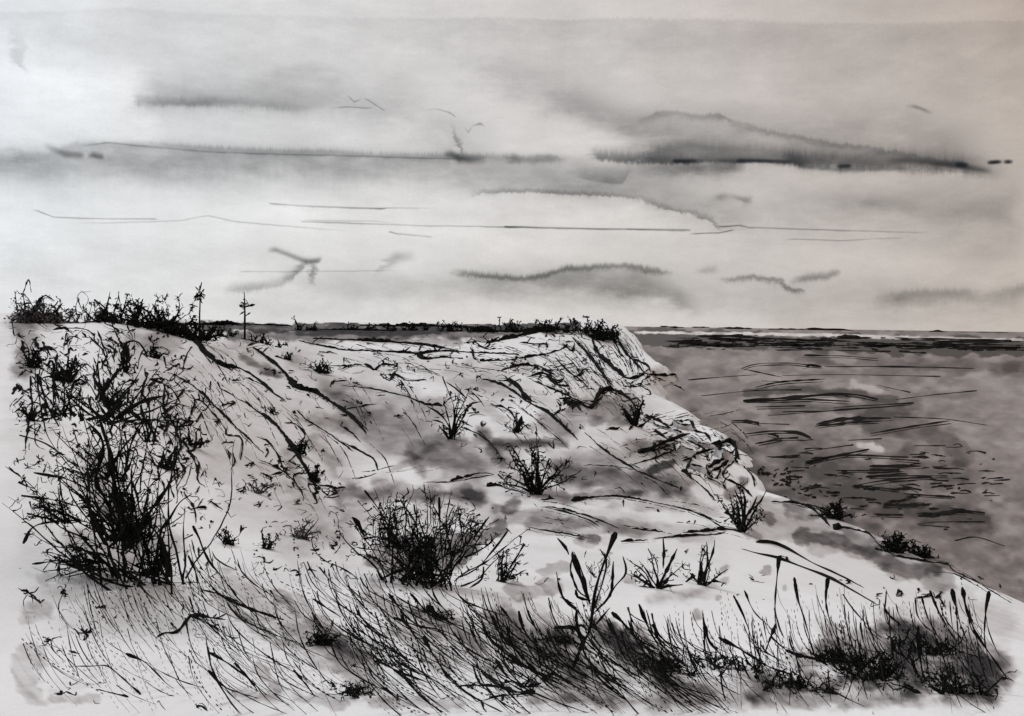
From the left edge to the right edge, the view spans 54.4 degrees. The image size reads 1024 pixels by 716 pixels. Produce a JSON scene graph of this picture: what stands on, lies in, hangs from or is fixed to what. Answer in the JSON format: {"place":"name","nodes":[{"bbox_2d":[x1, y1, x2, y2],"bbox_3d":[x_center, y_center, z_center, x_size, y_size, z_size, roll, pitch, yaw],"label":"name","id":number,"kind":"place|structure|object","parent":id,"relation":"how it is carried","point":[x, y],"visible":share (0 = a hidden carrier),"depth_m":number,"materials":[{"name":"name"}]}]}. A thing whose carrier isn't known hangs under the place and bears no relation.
{"place":"outdoors","nodes":[
{"label":"outdoors","id":0,"kind":"place"},
{"bbox_2d":[0,313,1023,715],"bbox_3d":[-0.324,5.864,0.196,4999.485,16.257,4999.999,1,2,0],"label":"ground","id":1,"kind":"structure","parent":0,"point":[26,689],"depth_m":16.14,"materials":[{"name":"sand"}]},
{"bbox_2d":[18,587,38,605],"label":"dried flower","id":2,"kind":"object","parent":1,"relation":"on","point":[27,591],"visible":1,"depth_m":7.33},
{"bbox_2d":[16,341,47,367],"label":"weed","id":3,"kind":"object","parent":1,"relation":"on","point":[32,361],"visible":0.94,"depth_m":31.37,"materials":[{"name":"grey plant"}]},
{"bbox_2d":[3,291,76,323],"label":"bush","id":4,"kind":"object","parent":1,"relation":"on","point":[33,314],"visible":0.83,"depth_m":77.52,"materials":[{"name":"grey plant"}]},
{"bbox_2d":[12,393,67,421],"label":"weed","id":5,"kind":"object","parent":1,"relation":"on","point":[29,416],"visible":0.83,"depth_m":17.29,"materials":[{"name":"grey plant"}]},
{"bbox_2d":[37,374,58,425],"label":"stalk","id":6,"kind":"object","parent":1,"relation":"on","point":[40,385],"visible":0.7,"depth_m":16.90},
{"bbox_2d":[57,584,67,617],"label":"dried flower","id":7,"kind":"object","parent":1,"relation":"on","point":[63,591],"visible":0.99,"depth_m":7.14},
{"bbox_2d":[40,347,89,381],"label":"weed","id":8,"kind":"object","parent":1,"relation":"on","point":[57,377],"visible":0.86,"depth_m":26.81,"materials":[{"name":"grey plant"}]},
{"bbox_2d":[40,636,99,686],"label":"dried flower","id":9,"kind":"object","parent":1,"relation":"on","point":[48,639],"visible":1,"depth_m":5.26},
{"bbox_2d":[54,296,101,322],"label":"bush","id":10,"kind":"object","parent":1,"relation":"on","point":[79,316],"visible":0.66,"depth_m":80.56,"materials":[{"name":"grey plant"}]},
{"bbox_2d":[78,627,101,671],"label":"dried flower","id":11,"kind":"object","parent":1,"relation":"on","point":[86,634],"visible":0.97,"depth_m":5.70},
{"bbox_2d":[94,307,119,321],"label":"bush","id":12,"kind":"object","parent":1,"relation":"on","point":[102,318],"visible":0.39,"depth_m":82.59,"materials":[{"name":"black plant"}]},
{"bbox_2d":[79,665,140,694],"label":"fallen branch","id":13,"kind":"object","parent":1,"relation":"on","point":[134,688],"visible":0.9,"depth_m":5.56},
{"bbox_2d":[96,368,134,405],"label":"weed","id":14,"kind":"object","parent":1,"relation":"on","point":[113,377],"visible":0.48,"depth_m":23.87,"materials":[{"name":"grey plant"}]},
{"bbox_2d":[2,344,235,593],"bbox_3d":[-3.320,0.952,8.380,1.978,2.128,1.144,1,2,0],"label":"shrub","id":15,"kind":"object","parent":1,"relation":"on","point":[127,532],"visible":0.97,"depth_m":8.35,"materials":[{"name":"plant"}]},
{"bbox_2d":[116,340,147,373],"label":"weed","id":16,"kind":"object","parent":1,"relation":"on","point":[123,355],"visible":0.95,"depth_m":35.46,"materials":[{"name":"grey plant"}]},
{"bbox_2d":[80,293,198,337],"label":"bush","id":17,"kind":"object","parent":1,"relation":"on","point":[158,322],"visible":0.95,"depth_m":80.87,"materials":[{"name":"black plant"}]},
{"bbox_2d":[144,341,168,359],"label":"weed","id":18,"kind":"object","parent":1,"relation":"on","point":[153,351],"visible":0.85,"depth_m":49.86,"materials":[{"name":"grey plant"}]},
{"bbox_2d":[133,441,185,473],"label":"weed","id":19,"kind":"object","parent":1,"relation":"on","point":[167,462],"visible":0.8,"depth_m":16.33,"materials":[{"name":"grey plant"}]},
{"bbox_2d":[161,407,193,429],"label":"weed","id":20,"kind":"object","parent":1,"relation":"on","point":[186,422],"visible":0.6,"depth_m":24.24,"materials":[{"name":"grey plant"}]},
{"bbox_2d":[156,318,231,345],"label":"bush","id":21,"kind":"object","parent":1,"relation":"on","point":[202,336],"visible":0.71,"depth_m":83.70,"materials":[{"name":"black plant"}]},
{"bbox_2d":[21,555,368,712],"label":"beach grass","id":22,"kind":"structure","parent":1,"relation":"on","point":[163,602],"depth_m":6.64,"materials":[{"name":"plant"}]},
{"bbox_2d":[176,420,213,447],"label":"weed","id":23,"kind":"object","parent":1,"relation":"on","point":[196,443],"visible":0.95,"depth_m":22.03,"materials":[{"name":"grey plant"}]},
{"bbox_2d":[156,613,238,638],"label":"fallen branch","id":24,"kind":"object","parent":1,"relation":"on","point":[176,631],"visible":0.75,"depth_m":7.17,"materials":[{"name":"wood"}]},
{"bbox_2d":[189,282,205,323],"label":"tree","id":25,"kind":"object","parent":1,"relation":"on","point":[199,295],"visible":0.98,"depth_m":91.83,"materials":[{"name":"plant"}]},
{"bbox_2d":[53,320,366,498],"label":"dune edge","id":26,"kind":"object","parent":1,"relation":"on","point":[292,382],"visible":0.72,"depth_m":55.38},
{"bbox_2d":[214,525,246,545],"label":"weed","id":27,"kind":"object","parent":1,"relation":"on","point":[228,539],"visible":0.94,"depth_m":10.92,"materials":[{"name":"grey plant"}]},
{"bbox_2d":[239,292,254,337],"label":"tree","id":28,"kind":"object","parent":1,"relation":"on","point":[244,306],"visible":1,"depth_m":149.78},
{"bbox_2d":[241,332,260,341],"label":"bush","id":29,"kind":"object","parent":1,"relation":"on","point":[255,338],"visible":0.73,"depth_m":149.96,"materials":[{"name":"black plant"}]},
{"bbox_2d":[242,479,277,494],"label":"weed","id":30,"kind":"object","parent":1,"relation":"on","point":[259,491],"visible":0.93,"depth_m":18.75,"materials":[{"name":"plant"}]},
{"bbox_2d":[258,332,271,344],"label":"bush","id":31,"kind":"object","parent":1,"relation":"on","point":[263,339],"visible":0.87,"depth_m":150.04,"materials":[{"name":"black plant"}]},
{"bbox_2d":[258,526,277,549],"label":"weed","id":32,"kind":"object","parent":1,"relation":"on","point":[269,544],"visible":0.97,"depth_m":11.25,"materials":[{"name":"grey plant"}]},
{"bbox_2d":[261,405,280,414],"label":"weed","id":33,"kind":"object","parent":1,"relation":"on","point":[272,410],"visible":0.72,"depth_m":44.43,"materials":[{"name":"grey plant"}]},
{"bbox_2d":[275,351,293,360],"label":"weed","id":34,"kind":"object","parent":1,"relation":"on","point":[288,357],"visible":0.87,"depth_m":107.94,"materials":[{"name":"grey plant"}]},
{"bbox_2d":[279,518,320,541],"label":"weed","id":35,"kind":"object","parent":1,"relation":"on","point":[302,534],"visible":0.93,"depth_m":13.41,"materials":[{"name":"plant"}]},
{"bbox_2d":[287,438,313,455],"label":"weed","id":36,"kind":"object","parent":1,"relation":"on","point":[300,445],"visible":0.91,"depth_m":31.48,"materials":[{"name":"grey plant"}]},
{"bbox_2d":[300,461,324,482],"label":"weed","id":37,"kind":"object","parent":1,"relation":"on","point":[314,476],"visible":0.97,"depth_m":26.86,"materials":[{"name":"grey plant"}]},
{"bbox_2d":[308,358,333,373],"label":"weed","id":38,"kind":"object","parent":1,"relation":"on","point":[318,369],"visible":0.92,"depth_m":102.83,"materials":[{"name":"grey plant"}]},
{"bbox_2d":[305,619,340,646],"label":"weed","id":39,"kind":"object","parent":1,"relation":"on","point":[316,641],"visible":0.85,"depth_m":6.56,"materials":[{"name":"grey plant"}]},
{"bbox_2d":[320,673,378,700],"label":"scrub","id":40,"kind":"object","parent":1,"relation":"on","point":[351,689],"visible":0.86,"depth_m":5.23,"materials":[{"name":"black plant"}]},
{"bbox_2d":[8,279,757,539],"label":"heather tufts","id":41,"kind":"object","parent":1,"relation":"on","point":[334,491],"visible":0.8,"depth_m":58.99,"materials":[{"name":"plant"}]},
{"bbox_2d":[382,323,396,330],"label":"bush","id":42,"kind":"object","parent":1,"relation":"on","point":[388,326],"visible":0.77,"depth_m":261.49,"materials":[{"name":"black plant"}]},
{"bbox_2d":[400,321,417,330],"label":"bush","id":43,"kind":"object","parent":1,"relation":"on","point":[413,328],"visible":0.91,"depth_m":261.92,"materials":[{"name":"black plant"}]},
{"bbox_2d":[311,484,530,590],"bbox_3d":[-0.908,1.844,9.915,2.166,1.185,1.304,0,2,-9],"label":"shrub","id":44,"kind":"object","parent":1,"relation":"on","point":[420,554],"visible":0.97,"depth_m":9.89,"materials":[{"name":"grey plant"}]},
{"bbox_2d":[126,525,752,715],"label":"beach grass","id":45,"kind":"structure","parent":1,"relation":"on","point":[428,609],"depth_m":5.60,"materials":[{"name":"plant"}]},
{"bbox_2d":[424,603,457,620],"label":"scrub","id":46,"kind":"object","parent":1,"relation":"on","point":[451,614],"visible":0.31,"depth_m":7.92,"materials":[{"name":"black plant"}]},
{"bbox_2d":[436,320,468,331],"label":"bush","id":47,"kind":"object","parent":1,"relation":"on","point":[449,328],"visible":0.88,"depth_m":261.21,"materials":[{"name":"black plant"}]},
{"bbox_2d":[427,376,483,438],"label":"shrub","id":48,"kind":"object","parent":1,"relation":"on","point":[452,432],"visible":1,"depth_m":52.58,"materials":[{"name":"grey plant"}]},
{"bbox_2d":[466,324,481,331],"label":"bush","id":49,"kind":"object","parent":1,"relation":"on","point":[474,329],"visible":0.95,"depth_m":261.25,"materials":[{"name":"black plant"}]},
{"bbox_2d":[478,324,499,332],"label":"bush","id":50,"kind":"object","parent":1,"relation":"on","point":[490,329],"visible":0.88,"depth_m":260.99,"materials":[{"name":"black plant"}]},
{"bbox_2d":[455,679,535,702],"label":"fallen branch","id":51,"kind":"object","parent":1,"relation":"on","point":[508,687],"visible":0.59,"depth_m":5.30,"materials":[{"name":"wood"}]},
{"bbox_2d":[13,330,1000,711],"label":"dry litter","id":52,"kind":"object","parent":1,"relation":"on","point":[267,476],"visible":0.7,"depth_m":28.22,"materials":[{"name":"plant"}]},
{"bbox_2d":[493,543,528,582],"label":"shrub","id":53,"kind":"object","parent":1,"relation":"on","point":[508,576],"visible":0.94,"depth_m":11.38,"materials":[{"name":"plant"}]},
{"bbox_2d":[497,316,525,332],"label":"bush","id":54,"kind":"object","parent":1,"relation":"on","point":[512,328],"visible":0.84,"depth_m":261.61,"materials":[{"name":"black plant"}]},
{"bbox_2d":[503,411,530,432],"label":"seedling","id":55,"kind":"object","parent":1,"relation":"on","point":[519,424],"visible":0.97,"depth_m":57.74,"materials":[{"name":"grey plant"}]},
{"bbox_2d":[299,322,741,543],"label":"dune edge","id":56,"kind":"object","parent":1,"relation":"on","point":[525,397],"visible":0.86,"depth_m":91.36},
{"bbox_2d":[496,657,568,690],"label":"scrub","id":57,"kind":"object","parent":1,"relation":"on","point":[530,685],"visible":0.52,"depth_m":5.52,"materials":[{"name":"black plant"}]},
{"bbox_2d":[492,426,580,494],"bbox_3d":[0.763,3.450,32.027,2.846,2.622,1.819,1,2,0],"label":"shrub","id":58,"kind":"object","parent":1,"relation":"on","point":[532,488],"visible":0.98,"depth_m":31.80,"materials":[{"name":"grey plant"}]},
{"bbox_2d":[526,317,563,332],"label":"bush","id":59,"kind":"object","parent":1,"relation":"on","point":[549,328],"visible":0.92,"depth_m":260.27,"materials":[{"name":"black plant"}]},
{"bbox_2d":[532,630,574,645],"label":"scrub","id":60,"kind":"object","parent":1,"relation":"on","point":[559,640],"visible":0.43,"depth_m":7.37,"materials":[{"name":"black plant"}]},
{"bbox_2d":[553,317,582,332],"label":"bush","id":61,"kind":"object","parent":1,"relation":"on","point":[567,327],"visible":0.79,"depth_m":261.33,"materials":[{"name":"black plant"}]},
{"bbox_2d":[555,531,626,667],"bbox_3d":[0.492,1.555,6.225,0.461,0.910,0.242,1,2,0],"label":"sapling","id":62,"kind":"object","parent":1,"relation":"on","point":[577,567],"visible":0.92,"depth_m":6.21,"materials":[{"name":"plant"}]},
{"bbox_2d":[570,315,620,336],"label":"bush","id":63,"kind":"object","parent":1,"relation":"on","point":[586,329],"visible":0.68,"depth_m":260.57,"materials":[{"name":"plant"}]},
{"bbox_2d":[591,325,621,343],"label":"bush","id":64,"kind":"object","parent":1,"relation":"on","point":[611,336],"visible":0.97,"depth_m":256.13,"materials":[{"name":"plant"}]},
{"bbox_2d":[619,395,658,428],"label":"shrub","id":65,"kind":"object","parent":1,"relation":"on","point":[636,418],"visible":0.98,"depth_m":75.70,"materials":[{"name":"grey plant"}]},
{"bbox_2d":[528,329,754,501],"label":"cliff edge","id":66,"kind":"object","parent":1,"relation":"on","point":[623,394],"visible":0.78,"depth_m":106.36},
{"bbox_2d":[676,441,697,456],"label":"rock","id":67,"kind":"object","parent":66,"relation":"on","point":[684,449],"visible":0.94,"depth_m":71.58,"materials":[{"name":"stone"}]},
{"bbox_2d":[626,538,690,588],"bbox_3d":[1.873,2.691,12.896,0.777,0.707,0.589,2,2,33],"label":"shrub","id":68,"kind":"object","parent":1,"relation":"on","point":[660,584],"visible":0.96,"depth_m":12.91,"materials":[{"name":"plant"}]},
{"bbox_2d":[652,423,681,432],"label":"rock","id":69,"kind":"object","parent":1,"relation":"on","point":[668,428],"visible":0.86,"depth_m":103.67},
{"bbox_2d":[631,647,732,676],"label":"scrub","id":70,"kind":"object","parent":1,"relation":"on","point":[692,674],"visible":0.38,"depth_m":6.43,"materials":[{"name":"black plant"}]},
{"bbox_2d":[672,419,696,430],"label":"rock","id":71,"kind":"object","parent":1,"relation":"on","point":[681,425],"visible":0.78,"depth_m":110.39,"materials":[{"name":"stone"}]},
{"bbox_2d":[690,458,712,476],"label":"rock","id":72,"kind":"object","parent":1,"relation":"on","point":[699,466],"visible":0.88,"depth_m":65.50,"materials":[{"name":"stone"}]},
{"bbox_2d":[688,435,720,449],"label":"rock","id":73,"kind":"object","parent":1,"relation":"on","point":[703,443],"visible":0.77,"depth_m":92.12,"materials":[{"name":"stone"}]},
{"bbox_2d":[683,540,727,585],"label":"shrub","id":74,"kind":"object","parent":1,"relation":"on","point":[702,575],"visible":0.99,"depth_m":14.55,"materials":[{"name":"plant"}]},
{"bbox_2d":[704,622,725,658],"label":"reed","id":75,"kind":"object","parent":1,"relation":"on","point":[707,637],"visible":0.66,"depth_m":6.92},
{"bbox_2d":[705,477,727,490],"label":"rock","id":76,"kind":"object","parent":1,"relation":"on","point":[719,483],"visible":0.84,"depth_m":61.01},
{"bbox_2d":[683,647,766,671],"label":"scrub","id":77,"kind":"object","parent":1,"relation":"on","point":[738,665],"visible":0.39,"depth_m":6.74,"materials":[{"name":"black plant"}]},
{"bbox_2d":[712,448,737,462],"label":"rock","id":78,"kind":"object","parent":1,"relation":"on","point":[722,453],"visible":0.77,"depth_m":84.55,"materials":[{"name":"stone"}]},
{"bbox_2d":[712,478,766,533],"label":"shrub","id":79,"kind":"object","parent":1,"relation":"on","point":[742,526],"visible":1,"depth_m":30.78,"materials":[{"name":"grey plant"}]},
{"bbox_2d":[733,595,760,658],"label":"reed","id":80,"kind":"object","parent":1,"relation":"on","point":[739,606],"visible":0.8,"depth_m":6.85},
{"bbox_2d":[718,637,782,671],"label":"reed","id":81,"kind":"object","parent":1,"relation":"on","point":[728,642],"visible":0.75,"depth_m":6.44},
{"bbox_2d":[744,590,781,642],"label":"reed","id":82,"kind":"object","parent":1,"relation":"on","point":[746,595],"visible":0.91,"depth_m":8.50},
{"bbox_2d":[766,623,775,650],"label":"reed","id":83,"kind":"object","parent":1,"relation":"on","point":[772,632],"visible":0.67,"depth_m":7.69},
{"bbox_2d":[774,556,783,637],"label":"reed","id":84,"kind":"object","parent":1,"relation":"on","point":[778,561],"visible":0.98,"depth_m":8.87,"materials":[{"name":"plant"}]},
{"bbox_2d":[751,663,841,696],"bbox_3d":[1.697,1.951,5.899,0.489,0.251,0.534,1,2,0],"label":"scrub","id":85,"kind":"object","parent":1,"relation":"on","point":[798,681],"visible":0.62,"depth_m":5.88,"materials":[{"name":"black plant"}]},
{"bbox_2d":[793,577,813,652],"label":"reed","id":86,"kind":"object","parent":1,"relation":"on","point":[795,588],"visible":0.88,"depth_m":7.61,"materials":[{"name":"plant"}]},
{"bbox_2d":[785,649,827,664],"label":"reed","id":87,"kind":"object","parent":1,"relation":"on","point":[800,655],"visible":0.78,"depth_m":7.00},
{"bbox_2d":[743,549,875,603],"bbox_3d":[7.085,4.996,22.804,1.456,0.982,7.835,1,2,-7],"label":"driftwood pole","id":88,"kind":"object","parent":1,"relation":"on","point":[785,559],"visible":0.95,"depth_m":24.66,"materials":[{"name":"wood"}]},
{"bbox_2d":[756,540,863,587],"bbox_3d":[7.920,5.587,27.763,1.478,0.516,5.222,0,2,-9],"label":"driftwood pole","id":89,"kind":"object","parent":1,"relation":"on","point":[778,544],"visible":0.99,"depth_m":28.96,"materials":[{"name":"wood"}]},
{"bbox_2d":[825,576,836,637],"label":"reed","id":90,"kind":"object","parent":1,"relation":"on","point":[827,580],"visible":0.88,"depth_m":8.53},
{"bbox_2d":[808,499,858,521],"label":"shrub","id":91,"kind":"object","parent":1,"relation":"on","point":[838,511],"visible":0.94,"depth_m":60.50,"materials":[{"name":"grey plant"}]},
{"bbox_2d":[804,643,885,663],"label":"scrub","id":92,"kind":"object","parent":1,"relation":"on","point":[820,656],"visible":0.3,"depth_m":7.15,"materials":[{"name":"black plant"}]},
{"bbox_2d":[831,645,935,682],"bbox_3d":[2.416,2.052,6.498,0.737,0.372,0.613,0,2,-16],"label":"scrub","id":93,"kind":"object","parent":1,"relation":"on","point":[886,670],"visible":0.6,"depth_m":6.46,"materials":[{"name":"black plant"}]},
{"bbox_2d":[771,499,1010,602],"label":"shore edge","id":94,"kind":"object","parent":1,"relation":"on","point":[837,526],"visible":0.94,"depth_m":55.39,"materials":[{"name":"sand"}]},
{"bbox_2d":[884,591,901,639],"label":"reed","id":95,"kind":"object","parent":1,"relation":"on","point":[884,611],"visible":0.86,"depth_m":9.19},
{"bbox_2d":[875,530,920,553],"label":"shrub","id":96,"kind":"object","parent":1,"relation":"on","point":[895,543],"visible":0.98,"depth_m":51.66,"materials":[{"name":"grey plant"}]},
{"bbox_2d":[916,626,923,676],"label":"reed","id":97,"kind":"object","parent":1,"relation":"on","point":[918,640],"visible":0.84,"depth_m":6.33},
{"bbox_2d":[906,540,939,558],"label":"shrub","id":98,"kind":"object","parent":1,"relation":"on","point":[923,554],"visible":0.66,"depth_m":52.47,"materials":[{"name":"grey plant"}]},
{"bbox_2d":[883,624,966,656],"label":"scrub","id":99,"kind":"object","parent":1,"relation":"on","point":[935,649],"visible":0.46,"depth_m":8.09,"materials":[{"name":"black plant"}]},
{"bbox_2d":[914,599,939,637],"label":"reed","id":100,"kind":"object","parent":1,"relation":"on","point":[915,600],"visible":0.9,"depth_m":10.36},
{"bbox_2d":[921,595,955,659],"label":"reed","id":101,"kind":"object","parent":1,"relation":"on","point":[922,600],"visible":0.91,"depth_m":7.49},
{"bbox_2d":[929,590,959,645],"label":"reed","id":102,"kind":"object","parent":1,"relation":"on","point":[933,599],"visible":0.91,"depth_m":9.59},
{"bbox_2d":[877,662,1016,699],"bbox_3d":[2.481,1.861,5.674,0.770,0.283,0.449,1,2,18],"label":"scrub","id":103,"kind":"object","parent":1,"relation":"on","point":[961,690],"visible":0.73,"depth_m":5.66,"materials":[{"name":"black plant"}]},
{"bbox_2d":[950,588,959,648],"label":"reed","id":104,"kind":"object","parent":1,"relation":"on","point":[953,594],"visible":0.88,"depth_m":8.00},
{"bbox_2d":[961,587,1007,679],"bbox_3d":[3.083,1.796,6.502,0.326,0.608,0.037,1,2,0],"label":"reed","id":105,"kind":"object","parent":1,"relation":"on","point":[963,593],"visible":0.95,"depth_m":6.49,"materials":[{"name":"plant"}]},
{"bbox_2d":[984,591,993,676],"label":"reed","id":106,"kind":"object","parent":1,"relation":"on","point":[988,594],"visible":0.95,"depth_m":6.62,"materials":[{"name":"plant"}]},
{"bbox_2d":[0,0,1023,331],"label":"sky","id":107,"kind":"structure","parent":0,"point":[797,164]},
{"bbox_2d":[624,326,1023,602],"bbox_3d":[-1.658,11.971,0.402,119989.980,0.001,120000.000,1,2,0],"label":"sea","id":108,"kind":"structure","parent":0,"point":[994,403],"depth_m":127.61,"materials":[{"name":"grey liquid"}]},
{"bbox_2d":[662,334,1023,545],"bbox_3d":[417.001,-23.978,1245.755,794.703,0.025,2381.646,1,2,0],"label":"water ripples","id":109,"kind":"object","parent":108,"relation":"on","point":[937,343],"visible":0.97,"depth_m":164.40},
{"bbox_2d":[660,326,1005,332],"bbox_3d":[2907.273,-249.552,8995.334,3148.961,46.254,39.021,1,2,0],"label":"distant shore","id":110,"kind":"structure","parent":0,"point":[838,329],"depth_m":8989.91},
{"bbox_2d":[667,599,1013,712],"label":"beach grass","id":111,"kind":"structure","parent":0,"point":[828,659],"depth_m":6.18,"materials":[{"name":"plant"}]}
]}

